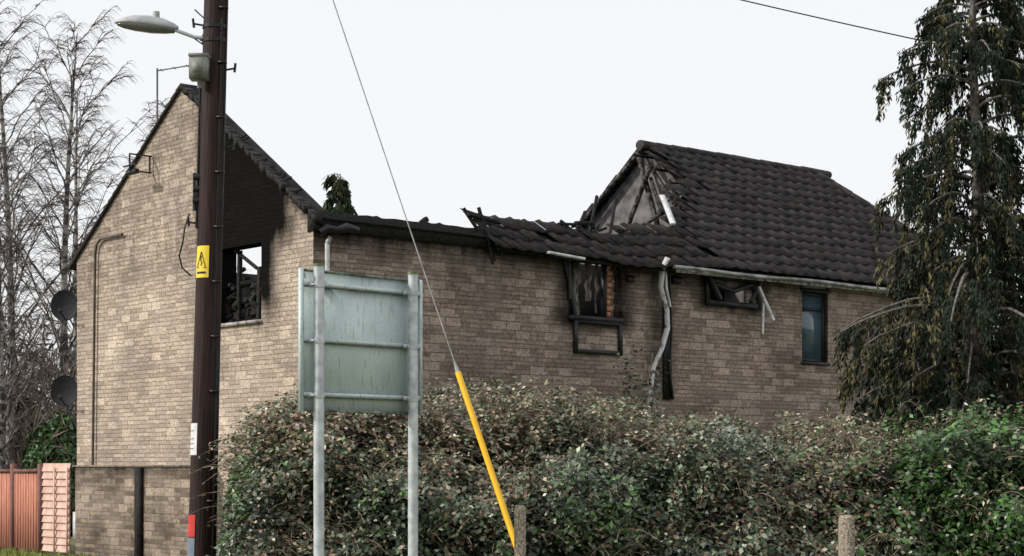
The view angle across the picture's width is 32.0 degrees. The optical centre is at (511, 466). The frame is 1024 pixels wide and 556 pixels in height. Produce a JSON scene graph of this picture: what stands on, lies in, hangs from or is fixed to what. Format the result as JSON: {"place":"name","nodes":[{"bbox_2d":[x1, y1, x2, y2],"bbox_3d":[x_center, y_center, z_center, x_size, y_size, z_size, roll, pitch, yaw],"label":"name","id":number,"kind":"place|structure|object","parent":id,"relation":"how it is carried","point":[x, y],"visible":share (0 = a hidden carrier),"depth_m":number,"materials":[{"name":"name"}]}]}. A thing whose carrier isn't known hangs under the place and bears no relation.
{"place":"outdoors","nodes":[
{"label":"outdoors","id":0,"kind":"place"},
{"bbox_2d":[1,536,74,555],"bbox_3d":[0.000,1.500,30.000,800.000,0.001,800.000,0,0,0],"label":"ground","id":1,"kind":"structure","parent":0,"point":[72,548],"depth_m":32.05,"materials":[{"name":"green plant"}]},
{"bbox_2d":[5,382,48,468],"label":"evergreen bush","id":2,"kind":"object","parent":1,"relation":"on","point":[30,425],"visible":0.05,"depth_m":45.49,"materials":[{"name":"green plant"}]},
{"bbox_2d":[0,463,70,552],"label":"timber fence","id":3,"kind":"object","parent":1,"relation":"on","point":[35,509],"visible":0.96,"depth_m":31.11,"materials":[{"name":"brown wood"}]},
{"bbox_2d":[0,21,73,384],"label":"birch tree","id":4,"kind":"object","parent":1,"relation":"on","point":[4,302],"visible":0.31,"depth_m":45.21,"materials":[{"name":"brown plant"}]},
{"bbox_2d":[0,140,76,468],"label":"birch tree","id":5,"kind":"object","parent":1,"relation":"on","point":[3,358],"visible":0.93,"depth_m":39.39,"materials":[{"name":"grey plant"}]},
{"bbox_2d":[0,347,76,521],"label":"undergrowth","id":6,"kind":"object","parent":1,"relation":"on","point":[35,420],"visible":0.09,"depth_m":38.88,"materials":[{"name":"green plant"}]},
{"bbox_2d":[22,407,76,535],"bbox_3d":[-9.897,0.311,38.991,1.833,3.271,1.817,0,0,17],"label":"holly bush","id":7,"kind":"object","parent":1,"relation":"on","point":[36,452],"visible":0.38,"depth_m":38.58,"materials":[{"name":"green plant"}]},
{"bbox_2d":[0,546,124,555],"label":"grass","id":8,"kind":"structure","parent":1,"relation":"on","point":[10,552],"depth_m":29.18,"materials":[{"name":"green plant"}]},
{"bbox_2d":[0,0,125,468],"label":"birch tree","id":9,"kind":"object","parent":1,"relation":"on","point":[12,295],"visible":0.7,"depth_m":41.93,"materials":[{"name":"grey plant"}]},
{"bbox_2d":[2,69,126,421],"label":"birch tree","id":10,"kind":"object","parent":1,"relation":"on","point":[75,240],"visible":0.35,"depth_m":50.97,"materials":[{"name":"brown plant"}]},
{"bbox_2d":[73,512,74,538],"bbox_3d":[-7.129,1.115,29.663,0.143,0.730,0.500,0,0,-40],"label":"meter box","id":11,"kind":"object","parent":1,"relation":"on","point":[73,525],"visible":0.04,"depth_m":29.78,"materials":[{"name":"white plastic"}]},
{"bbox_2d":[0,5,163,428],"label":"birch tree","id":12,"kind":"object","parent":1,"relation":"on","point":[64,252],"visible":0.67,"depth_m":42.36,"materials":[{"name":"grey plant"}]},
{"bbox_2d":[75,467,189,555],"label":"brickwork","id":13,"kind":"object","parent":1,"relation":"on","point":[104,511],"visible":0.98,"depth_m":27.78,"materials":[{"name":"brick"}]},
{"bbox_2d":[72,465,189,466],"bbox_3d":[-5.832,-0.016,27.806,0.330,0.028,3.790,0,0,-40],"label":"coping","id":14,"kind":"object","parent":13,"relation":"on","point":[130,465],"visible":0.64,"depth_m":27.64,"materials":[{"name":"stone"}]},
{"bbox_2d":[134,468,142,555],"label":"dark recess post","id":15,"kind":"object","parent":1,"relation":"on","point":[138,511],"visible":1,"depth_m":27.39,"materials":[{"name":"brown wood"}]},
{"bbox_2d":[128,100,163,145],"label":"birch tree","id":16,"kind":"object","parent":1,"relation":"on","point":[139,128],"visible":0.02,"depth_m":51.66,"materials":[{"name":"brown plant"}]},
{"bbox_2d":[101,97,247,273],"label":"birch tree","id":17,"kind":"object","parent":1,"relation":"on","point":[152,117],"visible":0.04,"depth_m":45.64,"materials":[{"name":"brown plant"}]},
{"bbox_2d":[77,86,323,555],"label":"gable wall","id":18,"kind":"structure","parent":1,"relation":"on","point":[145,312],"depth_m":27.55,"materials":[{"name":"beige brick"}]},
{"bbox_2d":[50,290,76,320],"bbox_3d":[-7.456,-2.720,29.911,0.562,0.530,0.402,0,0,-13],"label":"satellite dish","id":19,"kind":"object","parent":18,"relation":"attached to","point":[63,305],"visible":0.89,"depth_m":30.03,"materials":[{"name":"black metal"}]},
{"bbox_2d":[51,375,76,406],"bbox_3d":[-7.456,-1.280,29.911,0.562,0.530,0.402,0,0,-13],"label":"satellite dish","id":20,"kind":"object","parent":18,"relation":"attached to","point":[63,390],"visible":0.88,"depth_m":30.03,"materials":[{"name":"black metal"}]},
{"bbox_2d":[91,233,122,464],"bbox_3d":[-6.211,-1.131,28.601,0.080,5.262,2.352,0,0,-40],"label":"gable vent pipe","id":21,"kind":"object","parent":18,"relation":"attached to","point":[94,335],"visible":0.76,"depth_m":29.41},
{"bbox_2d":[123,153,151,175],"bbox_3d":[-5.815,-4.728,27.893,0.391,0.326,0.400,0,0,-40],"label":"flood light bracket","id":22,"kind":"object","parent":18,"relation":"attached to","point":[130,172],"visible":1,"depth_m":27.83,"materials":[{"name":"black metal"}]},
{"bbox_2d":[156,65,188,120],"bbox_3d":[-5.199,-5.644,28.549,1.032,1.688,0.170,0,0,9],"label":"roof aerial","id":23,"kind":"object","parent":18,"relation":"attached to","point":[157,70],"visible":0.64,"depth_m":28.61,"materials":[{"name":"metal"}]},
{"bbox_2d":[68,83,322,270],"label":"gable verge tiles","id":24,"kind":"object","parent":18,"relation":"on","point":[299,201],"visible":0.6,"depth_m":26.16,"materials":[{"name":"black tile"}]},
{"bbox_2d":[221,319,261,326],"bbox_3d":[-3.950,-2.095,26.065,0.150,0.050,1.200,0,0,-40],"label":"gable window sill","id":25,"kind":"structure","parent":18,"relation":"attached to","point":[241,323],"depth_m":25.93,"materials":[{"name":"grey concrete"}]},
{"bbox_2d":[178,0,236,555],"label":"utility pole","id":26,"kind":"object","parent":1,"relation":"on","point":[208,69],"visible":0.99,"depth_m":17.89,"materials":[{"name":"brown wood"}]},
{"bbox_2d":[114,9,203,44],"bbox_3d":[-3.533,-4.430,17.940,0.932,0.369,0.230,0,0,0],"label":"street lamp","id":27,"kind":"object","parent":26,"relation":"attached to","point":[155,23],"visible":1,"depth_m":17.87,"materials":[{"name":"metal"}]},
{"bbox_2d":[332,0,513,546],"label":"pole stay wire","id":28,"kind":"object","parent":26,"relation":"attached to","point":[488,463],"visible":1,"depth_m":15.99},
{"bbox_2d":[320,173,357,214],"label":"conifer tree","id":29,"kind":"object","parent":1,"relation":"on","point":[338,194],"visible":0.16,"depth_m":44.85,"materials":[{"name":"green plant"}]},
{"bbox_2d":[298,263,422,555],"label":"road sign","id":30,"kind":"object","parent":1,"relation":"on","point":[360,343],"visible":1,"depth_m":14.43,"materials":[{"name":"metal"}]},
{"bbox_2d":[242,264,724,320],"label":"interior walls and floor","id":31,"kind":"structure","parent":1,"relation":"on","point":[586,308],"depth_m":30.07,"materials":[{"name":"black"}]},
{"bbox_2d":[226,149,786,322],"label":"charred timbers","id":32,"kind":"object","parent":31,"relation":"on","point":[423,229],"visible":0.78,"depth_m":26.36,"materials":[{"name":"brown wood"}]},
{"bbox_2d":[580,155,743,302],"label":"party wall","id":33,"kind":"structure","parent":31,"relation":"on","point":[625,194],"depth_m":33.98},
{"bbox_2d":[3,296,998,419],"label":"distant scrub","id":34,"kind":"object","parent":1,"relation":"on","point":[55,358],"visible":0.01,"depth_m":68.87,"materials":[{"name":"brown plant"}]},
{"bbox_2d":[514,505,525,555],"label":"concrete fence post","id":35,"kind":"object","parent":1,"relation":"on","point":[519,530],"visible":1,"depth_m":14.45,"materials":[{"name":"beige concrete"}]},
{"bbox_2d":[177,371,1023,555],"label":"bramble hedge","id":36,"kind":"object","parent":1,"relation":"on","point":[574,487],"visible":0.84,"depth_m":16.68,"materials":[{"name":"green plant"}]},
{"bbox_2d":[607,313,669,428],"bbox_3d":[1.752,-0.395,26.440,1.211,3.791,0.999,0,0,28],"label":"buddleia shrub","id":37,"kind":"object","parent":1,"relation":"on","point":[645,389],"visible":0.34,"depth_m":26.33,"materials":[{"name":"green plant"}]},
{"bbox_2d":[313,230,983,450],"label":"front wall","id":38,"kind":"structure","parent":1,"relation":"on","point":[503,317],"depth_m":28.39,"materials":[{"name":"brick"}]},
{"bbox_2d":[318,223,681,399],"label":"burnt cables and boxes","id":39,"kind":"object","parent":38,"relation":"attached to","point":[668,393],"visible":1,"depth_m":29.01,"materials":[{"name":"black plastic"}]},
{"bbox_2d":[325,195,928,419],"bbox_3d":[3.149,-1.619,30.282,16.068,6.237,1.920,0,0,-40],"label":"gutter and downpipes","id":40,"kind":"object","parent":38,"relation":"attached to","point":[738,275],"visible":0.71,"depth_m":29.41,"materials":[{"name":"white plastic"}]},
{"bbox_2d":[562,259,830,365],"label":"window frames","id":41,"kind":"structure","parent":38,"relation":"attached to","point":[576,318],"depth_m":29.57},
{"bbox_2d":[574,262,825,358],"bbox_3d":[3.238,-2.550,29.814,6.017,1.420,0.180,0,0,-40],"label":"window glass and debris","id":42,"kind":"object","parent":41,"relation":"in","point":[811,334],"visible":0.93,"depth_m":31.39,"materials":[{"name":"grey glass"}]},
{"bbox_2d":[460,146,994,292],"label":"roof tiles","id":43,"kind":"object","parent":38,"relation":"on","point":[750,217],"visible":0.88,"depth_m":32.03,"materials":[{"name":"black tile"}]},
{"bbox_2d":[635,140,960,260],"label":"ridge tiles","id":44,"kind":"object","parent":43,"relation":"on","point":[643,145],"visible":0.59,"depth_m":35.46,"materials":[{"name":"black tile"}]},
{"bbox_2d":[838,515,854,555],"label":"concrete fence post","id":45,"kind":"object","parent":1,"relation":"on","point":[846,535],"visible":1,"depth_m":12.75,"materials":[{"name":"beige concrete"}]},
{"bbox_2d":[831,0,1023,466],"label":"conifer tree","id":46,"kind":"object","parent":1,"relation":"on","point":[956,305],"visible":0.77,"depth_m":20.22,"materials":[{"name":"green plant"}]},
{"bbox_2d":[0,0,1023,419],"label":"sky","id":47,"kind":"structure","parent":0,"point":[529,110],"materials":[{"name":"white"}]},
{"bbox_2d":[741,0,933,43],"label":"overhead cable","id":48,"kind":"object","parent":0,"point":[829,20],"visible":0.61,"depth_m":21.99,"materials":[{"name":"black plastic"}]}
]}

